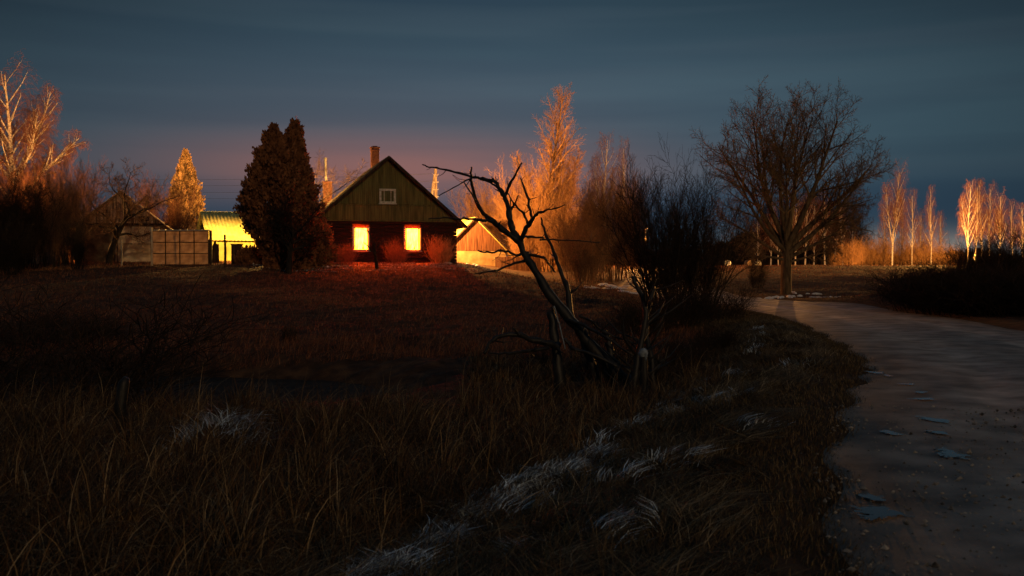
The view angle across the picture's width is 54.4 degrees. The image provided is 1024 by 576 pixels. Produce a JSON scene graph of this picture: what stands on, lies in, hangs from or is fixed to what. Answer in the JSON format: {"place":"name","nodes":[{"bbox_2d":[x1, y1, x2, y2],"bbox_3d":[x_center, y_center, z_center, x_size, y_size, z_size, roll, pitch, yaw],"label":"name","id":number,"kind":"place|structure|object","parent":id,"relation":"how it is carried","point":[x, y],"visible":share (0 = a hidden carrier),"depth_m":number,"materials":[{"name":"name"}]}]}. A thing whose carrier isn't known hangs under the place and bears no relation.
{"place":"outdoors","nodes":[
{"label":"outdoors","id":0,"kind":"place"},
{"bbox_2d":[1,376,386,410],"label":"pond water","id":1,"kind":"structure","parent":0,"point":[290,383],"depth_m":19.39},
{"bbox_2d":[0,339,764,575],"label":"sedge grass","id":2,"kind":"structure","parent":0,"point":[108,506],"depth_m":8.65,"materials":[{"name":"plant"}]},
{"bbox_2d":[0,260,966,372],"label":"meadow grass","id":3,"kind":"structure","parent":0,"point":[432,353],"depth_m":33.76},
{"bbox_2d":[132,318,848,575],"bbox_3d":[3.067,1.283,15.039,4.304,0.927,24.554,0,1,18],"label":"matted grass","id":4,"kind":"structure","parent":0,"point":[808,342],"depth_m":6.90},
{"bbox_2d":[0,262,1023,575],"bbox_3d":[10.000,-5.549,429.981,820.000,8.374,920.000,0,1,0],"label":"ground","id":5,"kind":"structure","parent":0,"point":[408,370],"depth_m":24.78,"materials":[{"name":"plant"}]},
{"bbox_2d":[0,164,55,269],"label":"bare shrub","id":6,"kind":"object","parent":5,"relation":"on","point":[18,212],"visible":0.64,"depth_m":50.01,"materials":[{"name":"brown plant"}]},
{"bbox_2d":[0,149,63,205],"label":"bare shrub","id":7,"kind":"object","parent":5,"relation":"on","point":[24,174],"visible":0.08,"depth_m":67.36,"materials":[{"name":"plant"}]},
{"bbox_2d":[0,153,67,224],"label":"bare shrub","id":8,"kind":"object","parent":5,"relation":"on","point":[2,163],"visible":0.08,"depth_m":69.65,"materials":[{"name":"plant"}]},
{"bbox_2d":[0,170,70,269],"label":"bare shrub","id":9,"kind":"object","parent":5,"relation":"on","point":[33,230],"visible":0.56,"depth_m":50.79,"materials":[{"name":"brown plant"}]},
{"bbox_2d":[5,166,75,263],"bbox_3d":[-26.602,-4.018,56.804,4.484,5.679,4.719,0,1,0],"label":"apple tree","id":10,"kind":"object","parent":5,"relation":"on","point":[42,193],"visible":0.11,"depth_m":55.73,"materials":[{"name":"brown plant"}]},
{"bbox_2d":[0,48,92,195],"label":"birch tree","id":11,"kind":"object","parent":5,"relation":"on","point":[34,136],"visible":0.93,"depth_m":70.62,"materials":[{"name":"brown plant"}]},
{"bbox_2d":[19,167,81,266],"bbox_3d":[-24.499,-3.746,53.240,3.105,5.412,3.112,0,1,14],"label":"bare shrub","id":12,"kind":"object","parent":5,"relation":"on","point":[56,239],"visible":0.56,"depth_m":52.74,"materials":[{"name":"brown plant"}]},
{"bbox_2d":[11,147,113,229],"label":"bare shrub","id":13,"kind":"object","parent":5,"relation":"on","point":[71,169],"visible":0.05,"depth_m":70.17,"materials":[{"name":"plant"}]},
{"bbox_2d":[52,211,93,269],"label":"bare shrub","id":14,"kind":"object","parent":5,"relation":"on","point":[75,248],"visible":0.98,"depth_m":49.78,"materials":[{"name":"brown plant"}]},
{"bbox_2d":[39,148,112,265],"bbox_3d":[-23.773,-4.366,54.161,4.510,6.605,3.162,1,2,38],"label":"bare shrub","id":15,"kind":"object","parent":5,"relation":"on","point":[80,198],"visible":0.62,"depth_m":53.72,"materials":[{"name":"brown plant"}]},
{"bbox_2d":[114,376,129,428],"bbox_3d":[-4.866,1.510,12.436,0.184,0.818,0.180,0,1,0],"label":"tree stump","id":16,"kind":"object","parent":5,"relation":"on","point":[124,383],"visible":0.76,"depth_m":12.37,"materials":[{"name":"brown wood"}]},
{"bbox_2d":[75,190,171,262],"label":"barn","id":17,"kind":"structure","parent":5,"relation":"on","point":[98,248],"depth_m":59.95,"materials":[{"name":"wood planks"}]},
{"bbox_2d":[76,157,190,264],"bbox_3d":[-21.186,-4.125,54.867,6.237,6.103,4.816,-1,2,-39],"label":"apple tree","id":18,"kind":"object","parent":5,"relation":"on","point":[118,233],"visible":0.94,"depth_m":54.84,"materials":[{"name":"brown plant"}]},
{"bbox_2d":[0,270,279,411],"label":"shrub","id":19,"kind":"object","parent":5,"relation":"on","point":[111,356],"visible":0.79,"depth_m":16.87,"materials":[{"name":"brown plant"}]},
{"bbox_2d":[127,169,202,229],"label":"bare shrub","id":20,"kind":"object","parent":5,"relation":"on","point":[174,217],"visible":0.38,"depth_m":73.63,"materials":[{"name":"plant"}]},
{"bbox_2d":[149,229,211,264],"bbox_3d":[-17.959,-2.178,54.196,3.315,2.000,0.626,0,1,-3],"label":"wooden fence","id":21,"kind":"object","parent":5,"relation":"on","point":[181,247],"visible":0.86,"depth_m":53.96,"materials":[{"name":"wood"}]},
{"bbox_2d":[165,148,205,229],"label":"thuja tree","id":22,"kind":"object","parent":5,"relation":"on","point":[185,169],"visible":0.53,"depth_m":79.35,"materials":[{"name":"green plant"}]},
{"bbox_2d":[196,211,257,261],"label":"yellow shed","id":23,"kind":"structure","parent":5,"relation":"on","point":[219,224],"depth_m":67.09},
{"bbox_2d":[232,246,263,264],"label":"bush","id":24,"kind":"object","parent":5,"relation":"on","point":[247,255],"visible":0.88,"depth_m":54.48,"materials":[{"name":"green plant"}]},
{"bbox_2d":[232,122,317,269],"bbox_3d":[-12.662,-4.796,53.342,4.422,8.196,4.464,-1,2,-39],"label":"conifer tree","id":25,"kind":"object","parent":5,"relation":"on","point":[268,168],"visible":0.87,"depth_m":52.58,"materials":[{"name":"green plant"}]},
{"bbox_2d":[253,190,331,273],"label":"apple tree","id":26,"kind":"object","parent":5,"relation":"on","point":[284,223],"visible":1,"depth_m":50.15,"materials":[{"name":"brown plant"}]},
{"bbox_2d":[267,116,326,270],"bbox_3d":[-11.815,-4.986,54.094,3.413,8.693,3.324,0,1,0],"label":"conifer tree","id":27,"kind":"object","parent":5,"relation":"on","point":[294,133],"visible":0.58,"depth_m":53.59,"materials":[{"name":"green plant"}]},
{"bbox_2d":[300,211,337,267],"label":"conifer tree","id":28,"kind":"object","parent":5,"relation":"on","point":[326,256],"visible":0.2,"depth_m":55.27,"materials":[{"name":"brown plant"}]},
{"bbox_2d":[314,150,369,210],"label":"apple tree","id":29,"kind":"object","parent":5,"relation":"on","point":[330,183],"visible":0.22,"depth_m":60.51,"materials":[{"name":"brown plant"}]},
{"bbox_2d":[335,241,367,264],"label":"garden bush","id":30,"kind":"object","parent":5,"relation":"on","point":[344,254],"visible":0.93,"depth_m":56.99,"materials":[{"name":"plant"}]},
{"bbox_2d":[249,262,490,271],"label":"frosty lawn","id":31,"kind":"structure","parent":5,"relation":"on","point":[394,266],"depth_m":55.43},
{"bbox_2d":[363,223,393,268],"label":"apple tree","id":32,"kind":"object","parent":5,"relation":"on","point":[374,250],"visible":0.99,"depth_m":54.04,"materials":[{"name":"brown plant"}]},
{"bbox_2d":[321,146,467,262],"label":"house","id":33,"kind":"structure","parent":5,"relation":"on","point":[392,196],"depth_m":58.88,"materials":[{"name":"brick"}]},
{"bbox_2d":[352,227,369,250],"bbox_3d":[-8.860,-2.885,58.430,1.000,1.380,0.120,0,1,-16],"label":"window","id":34,"kind":"structure","parent":33,"relation":"in","point":[359,235],"depth_m":58.44,"materials":[{"name":"yellow"}]},
{"bbox_2d":[404,228,421,251],"bbox_3d":[-5.916,-2.879,59.246,1.130,1.427,0.177,0,1,-16],"label":"window","id":35,"kind":"structure","parent":33,"relation":"in","point":[413,235],"depth_m":59.29,"materials":[{"name":"yellow"}]},
{"bbox_2d":[380,236,411,263],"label":"garden bush","id":36,"kind":"object","parent":5,"relation":"on","point":[396,255],"visible":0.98,"depth_m":57.38,"materials":[{"name":"plant"}]},
{"bbox_2d":[416,231,456,263],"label":"garden bush","id":37,"kind":"object","parent":5,"relation":"on","point":[442,250],"visible":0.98,"depth_m":58.08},
{"bbox_2d":[444,167,501,238],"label":"bare shrub","id":38,"kind":"object","parent":5,"relation":"on","point":[485,204],"visible":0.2,"depth_m":87.84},
{"bbox_2d":[455,217,513,265],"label":"boarded shed","id":39,"kind":"structure","parent":5,"relation":"on","point":[474,238],"depth_m":75.02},
{"bbox_2d":[461,189,515,246],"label":"bare shrub","id":40,"kind":"object","parent":5,"relation":"on","point":[489,225],"visible":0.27,"depth_m":85.30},
{"bbox_2d":[152,326,830,575],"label":"frosted grass","id":41,"kind":"structure","parent":5,"relation":"on","point":[570,462],"depth_m":7.82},
{"bbox_2d":[485,167,537,266],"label":"bare shrub","id":42,"kind":"object","parent":5,"relation":"on","point":[503,222],"visible":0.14,"depth_m":81.02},
{"bbox_2d":[495,256,539,270],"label":"board fence","id":43,"kind":"object","parent":5,"relation":"on","point":[520,266],"visible":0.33,"depth_m":74.30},
{"bbox_2d":[483,328,563,353],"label":"fallen branch","id":44,"kind":"object","parent":5,"relation":"on","point":[556,345],"visible":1,"depth_m":15.58,"materials":[{"name":"brown wood"}]},
{"bbox_2d":[502,212,548,260],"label":"bare shrub","id":45,"kind":"object","parent":5,"relation":"on","point":[517,251],"visible":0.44,"depth_m":75.40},
{"bbox_2d":[422,157,634,391],"bbox_3d":[0.330,-0.102,16.811,3.626,4.273,2.414,0,1,-6],"label":"dead tree","id":46,"kind":"object","parent":5,"relation":"on","point":[587,341],"visible":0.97,"depth_m":16.72,"materials":[{"name":"brown wood"}]},
{"bbox_2d":[487,151,580,269],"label":"bare shrub","id":47,"kind":"object","parent":5,"relation":"on","point":[537,191],"visible":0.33,"depth_m":77.85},
{"bbox_2d":[492,330,582,371],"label":"shrub","id":48,"kind":"object","parent":5,"relation":"on","point":[536,357],"visible":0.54,"depth_m":18.45,"materials":[{"name":"brown plant"}]},
{"bbox_2d":[253,263,840,298],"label":"snow patches","id":49,"kind":"object","parent":5,"relation":"on","point":[616,287],"visible":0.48,"depth_m":53.55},
{"bbox_2d":[521,203,579,271],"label":"bare shrub","id":50,"kind":"object","parent":5,"relation":"on","point":[543,252],"visible":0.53,"depth_m":75.30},
{"bbox_2d":[510,83,597,268],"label":"poplar tree","id":51,"kind":"object","parent":5,"relation":"on","point":[557,170],"visible":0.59,"depth_m":79.30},
{"bbox_2d":[546,306,566,394],"bbox_3d":[0.741,1.143,16.053,0.405,1.706,0.218,0,1,18],"label":"broken trunk","id":52,"kind":"object","parent":5,"relation":"on","point":[558,367],"visible":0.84,"depth_m":16.02,"materials":[{"name":"brown wood"}]},
{"bbox_2d":[536,187,582,270],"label":"bare shrub","id":53,"kind":"object","parent":5,"relation":"on","point":[562,213],"visible":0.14,"depth_m":76.61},
{"bbox_2d":[540,179,616,278],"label":"bare shrub","id":54,"kind":"object","parent":5,"relation":"on","point":[570,223],"visible":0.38,"depth_m":65.38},
{"bbox_2d":[552,214,619,287],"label":"bare shrub","id":55,"kind":"object","parent":5,"relation":"on","point":[581,263],"visible":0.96,"depth_m":56.63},
{"bbox_2d":[564,338,619,375],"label":"fallen branch","id":56,"kind":"object","parent":5,"relation":"on","point":[571,347],"visible":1,"depth_m":15.47,"materials":[{"name":"brown wood"}]},
{"bbox_2d":[572,173,626,281],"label":"bare shrub","id":57,"kind":"object","parent":5,"relation":"on","point":[587,218],"visible":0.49,"depth_m":62.09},
{"bbox_2d":[559,314,641,382],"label":"shrub","id":58,"kind":"object","parent":5,"relation":"on","point":[580,354],"visible":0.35,"depth_m":17.59,"materials":[{"name":"brown plant"}]},
{"bbox_2d":[563,165,645,281],"bbox_3d":[5.892,-4.156,63.879,5.657,7.871,5.645,0,1,13],"label":"bare shrub","id":59,"kind":"object","parent":5,"relation":"on","point":[610,271],"visible":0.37,"depth_m":63.13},
{"bbox_2d":[586,130,624,214],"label":"birch tree","id":60,"kind":"object","parent":5,"relation":"on","point":[601,168],"visible":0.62,"depth_m":107.68,"materials":[{"name":"brown plant"}]},
{"bbox_2d":[602,329,614,388],"bbox_3d":[1.629,1.327,16.867,0.222,1.253,0.228,0,1,0],"label":"tree stump","id":61,"kind":"object","parent":5,"relation":"on","point":[609,347],"visible":0.44,"depth_m":16.82,"materials":[{"name":"brown wood"}]},
{"bbox_2d":[608,135,636,205],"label":"birch tree","id":62,"kind":"object","parent":5,"relation":"on","point":[623,153],"visible":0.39,"depth_m":111.40,"materials":[{"name":"brown plant"}]},
{"bbox_2d":[595,156,654,278],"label":"bare shrub","id":63,"kind":"object","parent":5,"relation":"on","point":[614,185],"visible":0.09,"depth_m":66.52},
{"bbox_2d":[577,304,676,376],"bbox_3d":[1.813,0.987,18.729,2.362,1.454,1.696,1,2,45],"label":"shrub","id":64,"kind":"object","parent":5,"relation":"on","point":[630,358],"visible":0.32,"depth_m":18.57,"materials":[{"name":"brown plant"}]},
{"bbox_2d":[596,274,675,394],"bbox_3d":[2.043,0.855,16.218,1.332,2.178,1.164,0,1,0],"label":"willow tree","id":65,"kind":"object","parent":5,"relation":"on","point":[635,367],"visible":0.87,"depth_m":15.98,"materials":[{"name":"brown wood"}]},
{"bbox_2d":[599,293,686,336],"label":"shrub","id":66,"kind":"object","parent":5,"relation":"on","point":[638,312],"visible":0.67,"depth_m":25.79,"materials":[{"name":"brown plant"}]},
{"bbox_2d":[638,348,647,402],"bbox_3d":[2.006,1.417,15.235,0.160,1.001,0.155,0,1,0],"label":"post","id":67,"kind":"object","parent":5,"relation":"on","point":[643,354],"visible":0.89,"depth_m":15.18,"materials":[{"name":"grey wood"}]},
{"bbox_2d":[601,265,694,392],"bbox_3d":[2.274,0.795,16.578,1.540,2.365,0.873,0,1,-8],"label":"willow tree","id":68,"kind":"object","parent":5,"relation":"on","point":[648,343],"visible":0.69,"depth_m":16.52,"materials":[{"name":"brown wood"}]},
{"bbox_2d":[596,146,720,314],"bbox_3d":[4.361,-1.912,31.802,3.453,5.886,4.063,-1,1,-25],"label":"willow bush","id":69,"kind":"object","parent":5,"relation":"on","point":[639,261],"visible":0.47,"depth_m":31.91,"materials":[{"name":"brown plant"}]},
{"bbox_2d":[615,133,735,317],"bbox_3d":[4.874,-1.710,29.635,3.638,5.629,3.974,0,1,5],"label":"willow bush","id":70,"kind":"object","parent":5,"relation":"on","point":[671,276],"visible":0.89,"depth_m":29.85,"materials":[{"name":"brown plant"}]},
{"bbox_2d":[639,276,748,328],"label":"shrub","id":71,"kind":"object","parent":5,"relation":"on","point":[693,309],"visible":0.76,"depth_m":26.74,"materials":[{"name":"brown plant"}]},
{"bbox_2d":[647,158,775,301],"bbox_3d":[6.751,-1.895,34.288,4.055,5.648,4.430,1,1,30],"label":"willow bush","id":72,"kind":"object","parent":5,"relation":"on","point":[719,264],"visible":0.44,"depth_m":33.83,"materials":[{"name":"brown plant"}]},
{"bbox_2d":[668,279,760,319],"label":"shrub","id":73,"kind":"object","parent":5,"relation":"on","point":[737,304],"visible":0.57,"depth_m":28.87,"materials":[{"name":"brown plant"}]},
{"bbox_2d":[725,208,765,265],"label":"bare tree","id":74,"kind":"object","parent":5,"relation":"on","point":[761,233],"visible":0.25,"depth_m":188.95,"materials":[{"name":"brown plant"}]},
{"bbox_2d":[507,231,988,265],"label":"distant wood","id":75,"kind":"object","parent":5,"relation":"on","point":[776,263],"visible":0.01,"depth_m":333.38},
{"bbox_2d":[745,247,771,287],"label":"sapling","id":76,"kind":"object","parent":5,"relation":"on","point":[761,275],"visible":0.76,"depth_m":56.82,"materials":[{"name":"brown plant"}]},
{"bbox_2d":[750,199,784,265],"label":"bare tree","id":77,"kind":"object","parent":5,"relation":"on","point":[768,253],"visible":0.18,"depth_m":190.56,"materials":[{"name":"brown plant"}]},
{"bbox_2d":[690,76,898,294],"bbox_3d":[14.772,-5.181,52.184,11.000,11.626,6.917,0,1,0],"label":"oak tree","id":78,"kind":"object","parent":5,"relation":"on","point":[788,243],"visible":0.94,"depth_m":51.56,"materials":[{"name":"brown plant"}]},
{"bbox_2d":[774,186,820,264],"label":"bare tree","id":79,"kind":"object","parent":5,"relation":"on","point":[807,254],"visible":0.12,"depth_m":189.07,"materials":[{"name":"brown plant"}]},
{"bbox_2d":[810,184,863,264],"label":"bare tree","id":80,"kind":"object","parent":5,"relation":"on","point":[828,230],"visible":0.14,"depth_m":188.96,"materials":[{"name":"brown plant"}]},
{"bbox_2d":[831,239,870,264],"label":"shrub","id":81,"kind":"object","parent":5,"relation":"on","point":[846,257],"visible":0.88,"depth_m":111.51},
{"bbox_2d":[832,193,872,264],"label":"bare tree","id":82,"kind":"object","parent":5,"relation":"on","point":[859,235],"visible":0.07,"depth_m":191.71,"materials":[{"name":"brown plant"}]},
{"bbox_2d":[853,233,901,264],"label":"shrub","id":83,"kind":"object","parent":5,"relation":"on","point":[881,258],"visible":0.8,"depth_m":121.38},
{"bbox_2d":[877,158,911,264],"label":"birch tree","id":84,"kind":"object","parent":5,"relation":"on","point":[896,214],"visible":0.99,"depth_m":117.69,"materials":[{"name":"brown plant"}]},
{"bbox_2d":[869,233,938,265],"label":"shrub","id":85,"kind":"object","parent":5,"relation":"on","point":[896,252],"visible":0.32,"depth_m":125.32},
{"bbox_2d":[900,188,923,264],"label":"birch tree","id":86,"kind":"object","parent":5,"relation":"on","point":[914,223],"visible":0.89,"depth_m":120.73,"materials":[{"name":"brown plant"}]},
{"bbox_2d":[894,239,950,264],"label":"shrub","id":87,"kind":"object","parent":5,"relation":"on","point":[918,256],"visible":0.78,"depth_m":121.31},
{"bbox_2d":[863,259,995,304],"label":"scrub bush","id":88,"kind":"object","parent":5,"relation":"on","point":[910,274],"visible":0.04,"depth_m":37.53,"materials":[{"name":"brown plant"}]},
{"bbox_2d":[921,184,941,263],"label":"birch tree","id":89,"kind":"object","parent":5,"relation":"on","point":[930,220],"visible":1,"depth_m":119.70,"materials":[{"name":"brown plant"}]},
{"bbox_2d":[853,268,1018,312],"bbox_3d":[15.360,0.055,35.004,6.400,1.642,6.746,0,1,19],"label":"scrub bush","id":90,"kind":"object","parent":5,"relation":"on","point":[882,298],"visible":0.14,"depth_m":35.65,"materials":[{"name":"brown plant"}]},
{"bbox_2d":[849,260,1023,314],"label":"scrub bush","id":91,"kind":"object","parent":5,"relation":"on","point":[891,283],"visible":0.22,"depth_m":33.87,"materials":[{"name":"brown plant"}]},
{"bbox_2d":[906,250,998,277],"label":"scrub bush","id":92,"kind":"object","parent":5,"relation":"on","point":[938,262],"visible":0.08,"depth_m":38.97,"materials":[{"name":"brown plant"}]},
{"bbox_2d":[882,256,1023,317],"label":"scrub bush","id":93,"kind":"object","parent":5,"relation":"on","point":[953,291],"visible":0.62,"depth_m":31.93,"materials":[{"name":"brown plant"}]},
{"bbox_2d":[895,258,1023,316],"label":"scrub bush","id":94,"kind":"object","parent":5,"relation":"on","point":[978,309],"visible":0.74,"depth_m":30.79,"materials":[{"name":"brown plant"}]},
{"bbox_2d":[902,263,1023,314],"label":"scrub bush","id":95,"kind":"object","parent":5,"relation":"on","point":[976,289],"visible":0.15,"depth_m":32.55,"materials":[{"name":"brown plant"}]},
{"bbox_2d":[909,256,1023,313],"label":"scrub bush","id":96,"kind":"object","parent":5,"relation":"on","point":[995,264],"visible":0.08,"depth_m":33.75,"materials":[{"name":"brown plant"}]},
{"bbox_2d":[936,238,1001,271],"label":"scrub bush","id":97,"kind":"object","parent":5,"relation":"on","point":[961,257],"visible":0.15,"depth_m":45.04,"materials":[{"name":"brown plant"}]},
{"bbox_2d":[955,179,983,250],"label":"birch tree","id":98,"kind":"object","parent":5,"relation":"on","point":[967,214],"visible":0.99,"depth_m":109.86,"materials":[{"name":"orange plant"}]},
{"bbox_2d":[962,179,988,251],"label":"birch tree","id":99,"kind":"object","parent":5,"relation":"on","point":[977,197],"visible":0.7,"depth_m":115.54,"materials":[{"name":"orange plant"}]},
{"bbox_2d":[941,230,1021,274],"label":"scrub bush","id":100,"kind":"object","parent":5,"relation":"on","point":[966,261],"visible":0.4,"depth_m":37.36,"materials":[{"name":"brown plant"}]},
{"bbox_2d":[970,178,992,249],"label":"birch tree","id":101,"kind":"object","parent":5,"relation":"on","point":[980,209],"visible":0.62,"depth_m":117.70,"materials":[{"name":"brown plant"}]},
{"bbox_2d":[978,181,1002,245],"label":"birch tree","id":102,"kind":"object","parent":5,"relation":"on","point":[989,215],"visible":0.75,"depth_m":118.84,"materials":[{"name":"brown plant"}]},
{"bbox_2d":[959,223,1023,273],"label":"scrub bush","id":103,"kind":"object","parent":5,"relation":"on","point":[994,249],"visible":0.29,"depth_m":37.64,"materials":[{"name":"brown plant"}]},
{"bbox_2d":[961,227,1023,274],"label":"scrub bush","id":104,"kind":"object","parent":5,"relation":"on","point":[1001,248],"visible":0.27,"depth_m":37.74,"materials":[{"name":"brown plant"}]},
{"bbox_2d":[966,217,1023,274],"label":"scrub bush","id":105,"kind":"object","parent":5,"relation":"on","point":[1003,253],"visible":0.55,"depth_m":36.22,"materials":[{"name":"brown plant"}]},
{"bbox_2d":[985,186,1012,243],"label":"birch tree","id":106,"kind":"object","parent":5,"relation":"on","point":[999,220],"visible":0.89,"depth_m":116.42,"materials":[{"name":"brown plant"}]},
{"bbox_2d":[0,0,1023,255],"label":"sky","id":107,"kind":"structure","parent":0,"point":[455,85],"materials":[{"name":"blue"}]},
{"bbox_2d":[613,269,1023,575],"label":"road","id":108,"kind":"structure","parent":0,"point":[955,364],"depth_m":9.19,"materials":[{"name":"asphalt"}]},
{"bbox_2d":[849,505,914,519],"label":"puddle","id":109,"kind":"object","parent":108,"relation":"on","point":[876,511],"visible":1,"depth_m":6.44,"materials":[{"name":"liquid"}]},
{"bbox_2d":[804,402,1023,575],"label":"loose stones","id":110,"kind":"object","parent":108,"relation":"on","point":[885,547],"visible":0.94,"depth_m":7.16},
{"bbox_2d":[936,447,970,458],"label":"puddle","id":111,"kind":"object","parent":108,"relation":"on","point":[949,453],"visible":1,"depth_m":8.32,"materials":[{"name":"liquid"}]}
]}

